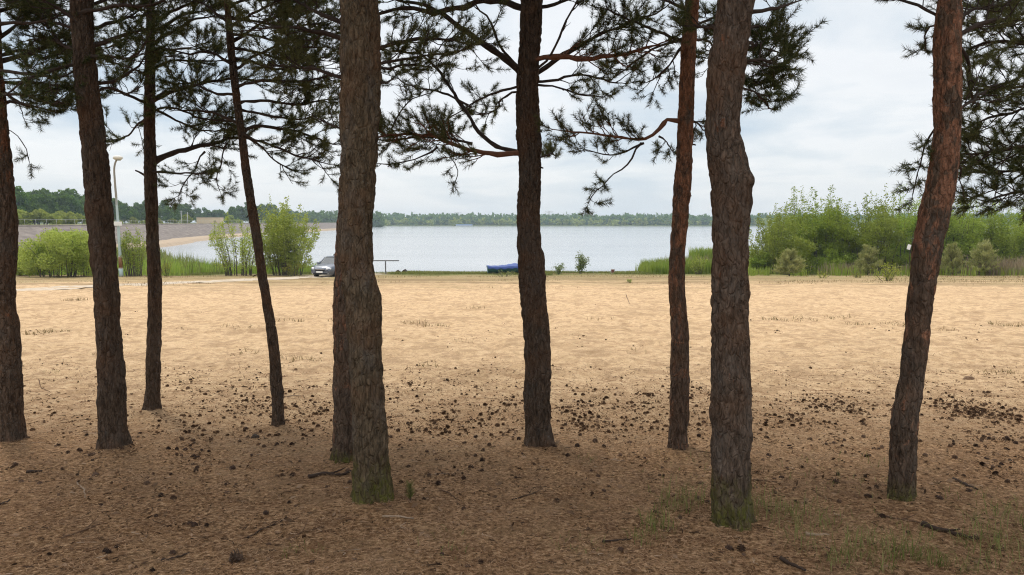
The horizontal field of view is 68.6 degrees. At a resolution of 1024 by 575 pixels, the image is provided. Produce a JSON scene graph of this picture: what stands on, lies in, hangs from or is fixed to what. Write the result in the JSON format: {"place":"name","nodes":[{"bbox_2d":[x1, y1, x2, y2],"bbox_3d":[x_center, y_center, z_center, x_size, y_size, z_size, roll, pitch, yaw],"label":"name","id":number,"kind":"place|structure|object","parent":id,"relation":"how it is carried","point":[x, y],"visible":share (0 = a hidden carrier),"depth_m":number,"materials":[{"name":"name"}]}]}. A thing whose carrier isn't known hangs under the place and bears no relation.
{"place":"outdoors","nodes":[
{"label":"outdoors","id":0,"kind":"place"},
{"bbox_2d":[16,274,378,290],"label":"sand track","id":1,"kind":"structure","parent":0,"point":[178,282],"depth_m":43.44,"materials":[{"name":"beige sand"}]},
{"bbox_2d":[311,256,334,276],"bbox_3d":[-13.259,-1.623,56.244,2.120,1.512,4.360,2,5,17],"label":"parked car","id":2,"kind":"object","parent":1,"relation":"on","point":[324,266],"visible":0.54,"depth_m":54.45,"materials":[{"name":"paint"}]},
{"bbox_2d":[0,223,1023,574],"bbox_3d":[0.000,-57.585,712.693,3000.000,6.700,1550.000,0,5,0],"label":"ground","id":3,"kind":"structure","parent":0,"point":[206,313],"depth_m":7.45,"materials":[{"name":"beige sand"}]},
{"bbox_2d":[15,186,30,210],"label":"tree","id":4,"kind":"object","parent":3,"relation":"on","point":[22,199],"visible":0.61,"depth_m":191.18,"materials":[{"name":"green plant"}]},
{"bbox_2d":[17,209,33,224],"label":"wood edge bush","id":5,"kind":"object","parent":3,"relation":"on","point":[21,211],"visible":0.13,"depth_m":171.77,"materials":[{"name":"green plant"}]},
{"bbox_2d":[18,208,46,224],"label":"wood edge bush","id":6,"kind":"object","parent":3,"relation":"on","point":[33,215],"visible":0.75,"depth_m":168.17,"materials":[{"name":"green plant"}]},
{"bbox_2d":[24,193,41,221],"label":"tree","id":7,"kind":"object","parent":3,"relation":"on","point":[31,207],"visible":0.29,"depth_m":199.43,"materials":[{"name":"green plant"}]},
{"bbox_2d":[17,247,52,275],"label":"round bush","id":8,"kind":"object","parent":3,"relation":"on","point":[20,273],"visible":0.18,"depth_m":56.66,"materials":[{"name":"green plant"}]},
{"bbox_2d":[29,189,46,222],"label":"tree","id":9,"kind":"object","parent":3,"relation":"on","point":[35,192],"visible":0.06,"depth_m":247.38,"materials":[{"name":"green plant"}]},
{"bbox_2d":[31,194,49,224],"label":"tree","id":10,"kind":"object","parent":3,"relation":"on","point":[41,200],"visible":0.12,"depth_m":205.60,"materials":[{"name":"green plant"}]},
{"bbox_2d":[37,194,54,224],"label":"tree","id":11,"kind":"object","parent":3,"relation":"on","point":[46,199],"visible":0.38,"depth_m":210.16,"materials":[{"name":"green plant"}]},
{"bbox_2d":[34,211,62,224],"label":"wood edge bush","id":12,"kind":"object","parent":3,"relation":"on","point":[44,215],"visible":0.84,"depth_m":168.59,"materials":[{"name":"green plant"}]},
{"bbox_2d":[47,194,58,211],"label":"tree","id":13,"kind":"object","parent":3,"relation":"on","point":[55,208],"visible":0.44,"depth_m":212.58,"materials":[{"name":"green plant"}]},
{"bbox_2d":[17,227,91,277],"bbox_3d":[-32.595,-2.642,54.687,6.109,3.940,6.306,4,7,40],"label":"round bush","id":14,"kind":"object","parent":3,"relation":"on","point":[53,249],"visible":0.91,"depth_m":53.25,"materials":[{"name":"green plant"}]},
{"bbox_2d":[48,210,65,224],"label":"wood edge bush","id":15,"kind":"object","parent":3,"relation":"on","point":[60,213],"visible":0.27,"depth_m":193.96,"materials":[{"name":"green plant"}]},
{"bbox_2d":[0,0,117,442],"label":"pine tree","id":16,"kind":"object","parent":3,"relation":"on","point":[13,428],"visible":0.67,"depth_m":6.24,"materials":[{"name":"green plant"}]},
{"bbox_2d":[54,195,74,213],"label":"tree","id":17,"kind":"object","parent":3,"relation":"on","point":[63,203],"visible":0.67,"depth_m":225.70,"materials":[{"name":"green plant"}]},
{"bbox_2d":[55,188,77,210],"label":"tree","id":18,"kind":"object","parent":3,"relation":"on","point":[68,191],"visible":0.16,"depth_m":248.01,"materials":[{"name":"green plant"}]},
{"bbox_2d":[59,211,77,224],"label":"wood edge bush","id":19,"kind":"object","parent":3,"relation":"on","point":[69,215],"visible":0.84,"depth_m":192.13,"materials":[{"name":"green plant"}]},
{"bbox_2d":[66,194,84,215],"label":"tree","id":20,"kind":"object","parent":3,"relation":"on","point":[74,205],"visible":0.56,"depth_m":230.28,"materials":[{"name":"green plant"}]},
{"bbox_2d":[70,189,84,208],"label":"tree","id":21,"kind":"object","parent":3,"relation":"on","point":[77,194],"visible":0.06,"depth_m":262.06,"materials":[{"name":"green plant"}]},
{"bbox_2d":[75,213,85,223],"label":"wood edge bush","id":22,"kind":"object","parent":3,"relation":"on","point":[80,217],"visible":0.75,"depth_m":201.25,"materials":[{"name":"green plant"}]},
{"bbox_2d":[61,515,102,538],"bbox_3d":[-2.487,1.392,4.349,0.035,0.049,0.265,2,5,18],"label":"fallen stick","id":23,"kind":"object","parent":3,"relation":"on","point":[69,535],"visible":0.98,"depth_m":4.36,"materials":[{"name":"brown wood"}]},
{"bbox_2d":[0,0,193,449],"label":"pine tree","id":24,"kind":"object","parent":3,"relation":"on","point":[113,430],"visible":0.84,"depth_m":5.95,"materials":[{"name":"green plant"}]},
{"bbox_2d":[112,198,121,220],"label":"tree","id":25,"kind":"object","parent":3,"relation":"on","point":[114,206],"visible":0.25,"depth_m":269.54,"materials":[{"name":"green plant"}]},
{"bbox_2d":[113,155,122,276],"bbox_3d":[-28.536,-5.047,54.361,1.097,8.929,0.507,0,5,0],"label":"street lamp","id":26,"kind":"object","parent":3,"relation":"on","point":[118,224],"visible":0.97,"depth_m":54.28,"materials":[{"name":"metal"}]},
{"bbox_2d":[119,204,132,221],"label":"tree","id":27,"kind":"object","parent":3,"relation":"on","point":[125,214],"visible":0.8,"depth_m":284.36,"materials":[{"name":"green plant"}]},
{"bbox_2d":[117,227,146,275],"bbox_3d":[-28.024,-2.587,55.325,2.352,3.845,2.244,-3,6,-27],"label":"stalky bush","id":28,"kind":"object","parent":3,"relation":"on","point":[131,261],"visible":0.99,"depth_m":55.18,"materials":[{"name":"green plant"}]},
{"bbox_2d":[128,209,139,223],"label":"tree","id":29,"kind":"object","parent":3,"relation":"on","point":[135,213],"visible":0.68,"depth_m":290.39,"materials":[{"name":"green plant"}]},
{"bbox_2d":[129,217,138,223],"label":"wood edge bush","id":30,"kind":"object","parent":3,"relation":"on","point":[133,220],"visible":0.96,"depth_m":256.68,"materials":[{"name":"green plant"}]},
{"bbox_2d":[133,204,144,223],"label":"tree","id":31,"kind":"object","parent":3,"relation":"on","point":[140,208],"visible":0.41,"depth_m":317.62,"materials":[{"name":"green plant"}]},
{"bbox_2d":[138,210,145,220],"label":"tree","id":32,"kind":"object","parent":3,"relation":"on","point":[141,217],"visible":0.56,"depth_m":290.79,"materials":[{"name":"green plant"}]},
{"bbox_2d":[158,206,163,220],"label":"tree","id":33,"kind":"object","parent":3,"relation":"on","point":[159,214],"visible":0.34,"depth_m":304.46,"materials":[{"name":"green plant"}]},
{"bbox_2d":[161,258,172,275],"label":"yellow bush","id":34,"kind":"object","parent":3,"relation":"on","point":[167,265],"visible":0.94,"depth_m":55.98,"materials":[{"name":"green plant"}]},
{"bbox_2d":[163,207,175,223],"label":"tree","id":35,"kind":"object","parent":3,"relation":"on","point":[166,212],"visible":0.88,"depth_m":315.52,"materials":[{"name":"green plant"}]},
{"bbox_2d":[21,246,319,275],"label":"tall grass","id":36,"kind":"structure","parent":3,"relation":"on","point":[179,266],"depth_m":63.34,"materials":[{"name":"green plant"}]},
{"bbox_2d":[160,552,188,561],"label":"fallen stick","id":37,"kind":"object","parent":3,"relation":"on","point":[173,558],"visible":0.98,"depth_m":3.98,"materials":[{"name":"brown wood"}]},
{"bbox_2d":[18,223,336,248],"bbox_3d":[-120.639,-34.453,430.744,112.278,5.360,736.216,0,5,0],"label":"dam","id":38,"kind":"structure","parent":3,"relation":"on","point":[172,234],"depth_m":204.22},
{"bbox_2d":[24,219,264,224],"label":"dam railing","id":39,"kind":"object","parent":38,"relation":"on","point":[128,223],"visible":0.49,"depth_m":149.75,"materials":[{"name":"metal"}]},
{"bbox_2d":[174,210,182,221],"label":"tree","id":40,"kind":"object","parent":3,"relation":"on","point":[178,216],"visible":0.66,"depth_m":328.98,"materials":[{"name":"green plant"}]},
{"bbox_2d":[179,214,192,222],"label":"wood edge bush","id":41,"kind":"object","parent":3,"relation":"on","point":[185,217],"visible":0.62,"depth_m":308.42,"materials":[{"name":"green plant"}]},
{"bbox_2d":[182,207,195,221],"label":"tree","id":42,"kind":"object","parent":3,"relation":"on","point":[184,210],"visible":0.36,"depth_m":372.47,"materials":[{"name":"green plant"}]},
{"bbox_2d":[186,210,194,221],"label":"tree","id":43,"kind":"object","parent":3,"relation":"on","point":[191,214],"visible":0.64,"depth_m":340.86,"materials":[{"name":"green plant"}]},
{"bbox_2d":[93,0,291,410],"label":"pine tree","id":44,"kind":"object","parent":3,"relation":"on","point":[152,396],"visible":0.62,"depth_m":7.45,"materials":[{"name":"green plant"}]},
{"bbox_2d":[196,217,223,222],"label":"pump house","id":45,"kind":"structure","parent":3,"relation":"on","point":[210,219],"depth_m":380.99,"materials":[{"name":"concrete"}]},
{"bbox_2d":[210,210,218,216],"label":"tree","id":46,"kind":"object","parent":3,"relation":"on","point":[214,212],"visible":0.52,"depth_m":433.06,"materials":[{"name":"green plant"}]},
{"bbox_2d":[217,209,225,218],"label":"tree","id":47,"kind":"object","parent":3,"relation":"on","point":[219,212],"visible":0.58,"depth_m":433.07,"materials":[{"name":"green plant"}]},
{"bbox_2d":[224,215,237,222],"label":"wood edge bush","id":48,"kind":"object","parent":3,"relation":"on","point":[232,219],"visible":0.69,"depth_m":362.95,"materials":[{"name":"green plant"}]},
{"bbox_2d":[227,206,238,218],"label":"tree","id":49,"kind":"object","parent":3,"relation":"on","point":[231,210],"visible":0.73,"depth_m":406.11,"materials":[{"name":"green plant"}]},
{"bbox_2d":[207,211,263,275],"bbox_3d":[-20.663,-3.278,57.098,4.434,5.010,4.558,0,5,0],"label":"willow bush","id":50,"kind":"object","parent":3,"relation":"on","point":[243,251],"visible":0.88,"depth_m":56.09,"materials":[{"name":"green plant"}]},
{"bbox_2d":[229,548,242,562],"bbox_3d":[-1.458,1.426,3.970,0.068,0.088,0.088,14,10,-25],"label":"pine cone","id":51,"kind":"object","parent":3,"relation":"on","point":[237,557],"visible":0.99,"depth_m":3.96,"materials":[{"name":"brown plant"}]},
{"bbox_2d":[132,0,340,426],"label":"pine tree","id":52,"kind":"object","parent":3,"relation":"on","point":[307,83],"visible":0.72,"depth_m":6.78,"materials":[{"name":"green plant"}]},
{"bbox_2d":[236,206,246,220],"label":"tree","id":53,"kind":"object","parent":3,"relation":"on","point":[242,215],"visible":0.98,"depth_m":418.55,"materials":[{"name":"green plant"}]},
{"bbox_2d":[246,516,286,537],"bbox_3d":[-1.427,1.405,4.443,0.063,0.047,0.335,2,6,25],"label":"fallen stick","id":54,"kind":"object","parent":3,"relation":"on","point":[249,536],"visible":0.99,"depth_m":4.42,"materials":[{"name":"brown wood"}]},
{"bbox_2d":[248,194,320,275],"bbox_3d":[-17.872,-4.044,58.444,5.989,6.498,5.157,0,5,0],"label":"willow bush","id":55,"kind":"object","parent":3,"relation":"on","point":[279,242],"visible":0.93,"depth_m":57.63,"materials":[{"name":"green plant"}]},
{"bbox_2d":[278,262,300,275],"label":"yellow bush","id":56,"kind":"object","parent":3,"relation":"on","point":[290,268],"visible":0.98,"depth_m":56.04,"materials":[{"name":"green plant"}]},
{"bbox_2d":[286,519,323,539],"bbox_3d":[-1.217,1.401,4.370,0.253,0.048,0.109,-5,7,-43],"label":"fallen stick","id":57,"kind":"object","parent":3,"relation":"on","point":[304,530],"visible":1,"depth_m":4.37,"materials":[{"name":"brown wood"}]},
{"bbox_2d":[270,210,386,226],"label":"forest","id":58,"kind":"object","parent":3,"relation":"on","point":[331,217],"visible":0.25,"depth_m":694.60,"materials":[{"name":"green plant"}]},
{"bbox_2d":[308,467,351,478],"bbox_3d":[-1.315,1.333,5.423,0.310,0.062,0.085,-1,5,-14],"label":"fallen stick","id":59,"kind":"object","parent":3,"relation":"on","point":[322,473],"visible":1,"depth_m":5.42,"materials":[{"name":"brown wood"}]},
{"bbox_2d":[208,0,510,463],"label":"pine tree","id":60,"kind":"object","parent":3,"relation":"on","point":[342,447],"visible":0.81,"depth_m":5.58,"materials":[{"name":"green plant"}]},
{"bbox_2d":[338,0,409,504],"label":"pine tree","id":61,"kind":"object","parent":3,"relation":"on","point":[359,55],"visible":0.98,"depth_m":4.64,"materials":[{"name":"brown plant"}]},
{"bbox_2d":[382,515,413,518],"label":"fallen stick","id":62,"kind":"object","parent":3,"relation":"on","point":[397,516],"visible":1,"depth_m":4.54,"materials":[{"name":"beige wood"}]},
{"bbox_2d":[405,478,414,500],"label":"pine seedling","id":63,"kind":"object","parent":3,"relation":"on","point":[409,490],"visible":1,"depth_m":4.82,"materials":[{"name":"green plant"}]},
{"bbox_2d":[486,263,517,272],"bbox_3d":[0.112,-1.601,61.976,4.339,0.840,1.780,-1,5,-6],"label":"boat","id":64,"kind":"object","parent":3,"relation":"on","point":[504,268],"visible":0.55,"depth_m":61.18,"materials":[{"name":"blue plastic"}]},
{"bbox_2d":[0,342,1023,574],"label":"needle litter","id":65,"kind":"object","parent":3,"relation":"on","point":[464,510],"visible":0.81,"depth_m":5.04,"materials":[{"name":"brown plant"}]},
{"bbox_2d":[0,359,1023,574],"bbox_3d":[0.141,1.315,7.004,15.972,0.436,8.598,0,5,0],"label":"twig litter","id":66,"kind":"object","parent":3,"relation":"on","point":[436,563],"visible":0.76,"depth_m":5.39,"materials":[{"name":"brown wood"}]},
{"bbox_2d":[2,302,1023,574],"bbox_3d":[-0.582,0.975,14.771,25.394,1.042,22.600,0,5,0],"label":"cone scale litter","id":67,"kind":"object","parent":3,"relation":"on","point":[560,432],"visible":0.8,"depth_m":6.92,"materials":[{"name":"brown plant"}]},
{"bbox_2d":[338,0,690,447],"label":"pine tree","id":68,"kind":"object","parent":3,"relation":"on","point":[530,152],"visible":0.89,"depth_m":6.09,"materials":[{"name":"green plant"}]},
{"bbox_2d":[27,305,1021,436],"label":"cone litter","id":69,"kind":"object","parent":3,"relation":"on","point":[974,412],"visible":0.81,"depth_m":7.58,"materials":[{"name":"brown plant"}]},
{"bbox_2d":[46,368,1023,574],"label":"grass","id":70,"kind":"structure","parent":3,"relation":"on","point":[997,540],"depth_m":4.19,"materials":[{"name":"green plant"}]},
{"bbox_2d":[551,263,566,273],"bbox_3d":[3.773,-1.519,62.578,1.061,1.171,1.531,-4,6,-38],"label":"sapling","id":71,"kind":"object","parent":3,"relation":"on","point":[558,270],"visible":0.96,"depth_m":62.44,"materials":[{"name":"green plant"}]},
{"bbox_2d":[575,250,589,273],"bbox_3d":[5.786,-2.042,62.287,1.476,2.144,1.142,-4,6,-36],"label":"sapling","id":72,"kind":"object","parent":3,"relation":"on","point":[582,261],"visible":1,"depth_m":62.23,"materials":[{"name":"green plant"}]},
{"bbox_2d":[602,538,631,542],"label":"fallen stick","id":73,"kind":"object","parent":3,"relation":"on","point":[614,540],"visible":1,"depth_m":4.18,"materials":[{"name":"brown wood"}]},
{"bbox_2d":[533,0,717,449],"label":"pine tree","id":74,"kind":"object","parent":3,"relation":"on","point":[679,359],"visible":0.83,"depth_m":5.95,"materials":[{"name":"red plant"}]},
{"bbox_2d":[374,211,1020,225],"bbox_3d":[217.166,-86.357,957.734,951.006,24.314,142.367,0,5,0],"label":"forest","id":75,"kind":"object","parent":3,"relation":"on","point":[430,219],"visible":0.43,"depth_m":949.13,"materials":[{"name":"green plant"}]},
{"bbox_2d":[688,254,707,273],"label":"reed bush","id":76,"kind":"object","parent":3,"relation":"on","point":[698,266],"visible":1,"depth_m":60.36,"materials":[{"name":"green plant"}]},
{"bbox_2d":[736,544,745,551],"bbox_3d":[1.244,1.420,4.078,0.050,0.053,0.055,11,27,15],"label":"pine cone","id":77,"kind":"object","parent":3,"relation":"on","point":[742,547],"visible":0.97,"depth_m":4.07,"materials":[{"name":"brown plant"}]},
{"bbox_2d":[664,0,831,532],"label":"pine tree","id":78,"kind":"object","parent":3,"relation":"on","point":[730,173],"visible":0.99,"depth_m":4.29,"materials":[{"name":"green plant"}]},
{"bbox_2d":[749,252,777,271],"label":"shrub","id":79,"kind":"object","parent":3,"relation":"on","point":[757,262],"visible":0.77,"depth_m":62.77,"materials":[{"name":"green plant"}]},
{"bbox_2d":[749,205,817,273],"bbox_3d":[22.542,-4.035,63.829,6.671,6.015,5.964,0,5,0],"label":"thicket shrub","id":80,"kind":"object","parent":3,"relation":"on","point":[775,246],"visible":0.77,"depth_m":62.78,"materials":[{"name":"green plant"}]},
{"bbox_2d":[770,248,807,275],"bbox_3d":[20.924,-1.920,56.475,2.708,2.457,2.868,3,6,35],"label":"young pine","id":81,"kind":"object","parent":3,"relation":"on","point":[788,259],"visible":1,"depth_m":56.13,"materials":[{"name":"green plant"}]},
{"bbox_2d":[779,556,805,570],"bbox_3d":[1.440,1.427,3.864,0.034,0.027,0.172,-2,5,-22],"label":"fallen stick","id":82,"kind":"object","parent":3,"relation":"on","point":[783,559],"visible":1,"depth_m":3.87,"materials":[{"name":"wood"}]},
{"bbox_2d":[764,186,833,270],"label":"thicket shrub","id":83,"kind":"object","parent":3,"relation":"on","point":[790,217],"visible":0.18,"depth_m":68.08,"materials":[{"name":"green plant"}]},
{"bbox_2d":[790,185,859,270],"bbox_3d":[27.175,-5.016,65.659,5.758,7.813,6.231,0,5,0],"label":"thicket shrub","id":84,"kind":"object","parent":3,"relation":"on","point":[827,224],"visible":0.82,"depth_m":64.38,"materials":[{"name":"green plant"}]},
{"bbox_2d":[635,245,1023,275],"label":"reeds","id":85,"kind":"object","parent":3,"relation":"on","point":[1006,267],"visible":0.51,"depth_m":60.27,"materials":[{"name":"green plant"}]},
{"bbox_2d":[811,248,857,269],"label":"shrub","id":86,"kind":"object","parent":3,"relation":"on","point":[840,258],"visible":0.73,"depth_m":63.09,"materials":[{"name":"green plant"}]},
{"bbox_2d":[813,202,870,267],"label":"thicket shrub","id":87,"kind":"object","parent":3,"relation":"on","point":[857,222],"visible":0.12,"depth_m":66.12,"materials":[{"name":"green plant"}]},
{"bbox_2d":[853,244,883,274],"bbox_3d":[28.183,-2.192,59.285,2.323,2.707,2.651,5,7,44],"label":"young pine","id":88,"kind":"object","parent":3,"relation":"on","point":[867,253],"visible":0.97,"depth_m":59.01,"materials":[{"name":"green plant"}]},
{"bbox_2d":[838,183,910,273],"bbox_3d":[31.163,-5.017,64.735,5.910,7.935,5.606,-3,6,-30],"label":"thicket shrub","id":89,"kind":"object","parent":3,"relation":"on","point":[880,230],"visible":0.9,"depth_m":63.59,"materials":[{"name":"green plant"}]},
{"bbox_2d":[870,262,901,280],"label":"yellow bush","id":90,"kind":"object","parent":3,"relation":"on","point":[887,271],"visible":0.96,"depth_m":45.95,"materials":[{"name":"green plant"}]},
{"bbox_2d":[872,184,920,272],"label":"thicket shrub","id":91,"kind":"object","parent":3,"relation":"on","point":[901,248],"visible":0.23,"depth_m":66.10,"materials":[{"name":"green plant"}]},
{"bbox_2d":[877,513,919,522],"bbox_3d":[2.322,1.373,4.514,0.235,0.053,0.059,3,6,29],"label":"fallen stick","id":92,"kind":"object","parent":3,"relation":"on","point":[890,517],"visible":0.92,"depth_m":4.49,"materials":[{"name":"brown wood"}]},
{"bbox_2d":[896,253,910,272],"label":"shrub","id":93,"kind":"object","parent":3,"relation":"on","point":[904,257],"visible":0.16,"depth_m":63.64,"materials":[{"name":"green plant"}]},
{"bbox_2d":[897,200,954,258],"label":"thicket shrub","id":94,"kind":"object","parent":3,"relation":"on","point":[910,214],"visible":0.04,"depth_m":68.37,"materials":[{"name":"green plant"}]},
{"bbox_2d":[920,521,971,538],"bbox_3d":[2.493,1.390,4.308,0.045,0.055,0.279,-4,6,-36],"label":"fallen stick","id":95,"kind":"object","parent":3,"relation":"on","point":[936,528],"visible":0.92,"depth_m":4.32,"materials":[{"name":"brown wood"}]},
{"bbox_2d":[872,0,1023,501],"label":"pine tree","id":96,"kind":"object","parent":3,"relation":"on","point":[947,51],"visible":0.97,"depth_m":4.68,"materials":[{"name":"orange plant"}]},
{"bbox_2d":[939,242,964,274],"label":"bush","id":97,"kind":"object","parent":3,"relation":"on","point":[950,251],"visible":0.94,"depth_m":58.97,"materials":[{"name":"green plant"}]},
{"bbox_2d":[917,195,988,272],"bbox_3d":[38.473,-5.082,65.997,5.742,7.892,5.785,2,5,20],"label":"thicket shrub","id":98,"kind":"object","parent":3,"relation":"on","point":[970,231],"visible":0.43,"depth_m":64.41,"materials":[{"name":"green plant"}]},
{"bbox_2d":[952,477,977,489],"bbox_3d":[3.108,1.350,5.145,0.030,0.031,0.244,-1,5,-6],"label":"fallen stick","id":99,"kind":"object","parent":3,"relation":"on","point":[962,482],"visible":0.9,"depth_m":5.15,"materials":[{"name":"brown wood"}]},
{"bbox_2d":[928,0,1023,227],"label":"pine tree","id":100,"kind":"object","parent":3,"relation":"on","point":[997,178],"visible":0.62,"depth_m":5.48,"materials":[{"name":"green plant"}]},
{"bbox_2d":[962,238,1002,272],"bbox_3d":[37.217,-2.410,59.223,2.703,3.205,2.876,-4,6,-38],"label":"young pine","id":101,"kind":"object","parent":3,"relation":"on","point":[984,249],"visible":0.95,"depth_m":58.93,"materials":[{"name":"green plant"}]},
{"bbox_2d":[948,202,1016,267],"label":"thicket shrub","id":102,"kind":"object","parent":3,"relation":"on","point":[992,216],"visible":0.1,"depth_m":66.71,"materials":[{"name":"green plant"}]},
{"bbox_2d":[974,203,1023,263],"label":"thicket shrub","id":103,"kind":"object","parent":3,"relation":"on","point":[1006,247],"visible":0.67,"depth_m":64.69,"materials":[{"name":"green plant"}]},
{"bbox_2d":[999,204,1023,264],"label":"thicket shrub","id":104,"kind":"object","parent":3,"relation":"on","point":[1018,218],"visible":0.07,"depth_m":67.74,"materials":[{"name":"green plant"}]},
{"bbox_2d":[0,0,1023,222],"label":"sky","id":105,"kind":"structure","parent":0,"point":[858,111],"materials":[{"name":"white"}]},
{"bbox_2d":[23,270,1023,374],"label":"dry grass","id":106,"kind":"structure","parent":0,"point":[550,273],"depth_m":54.38,"materials":[{"name":"beige plant"}]},
{"bbox_2d":[160,226,1015,271],"bbox_3d":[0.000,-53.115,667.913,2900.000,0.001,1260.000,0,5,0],"label":"lake","id":107,"kind":"structure","parent":0,"point":[480,248],"depth_m":161.76,"materials":[{"name":"liquid"}]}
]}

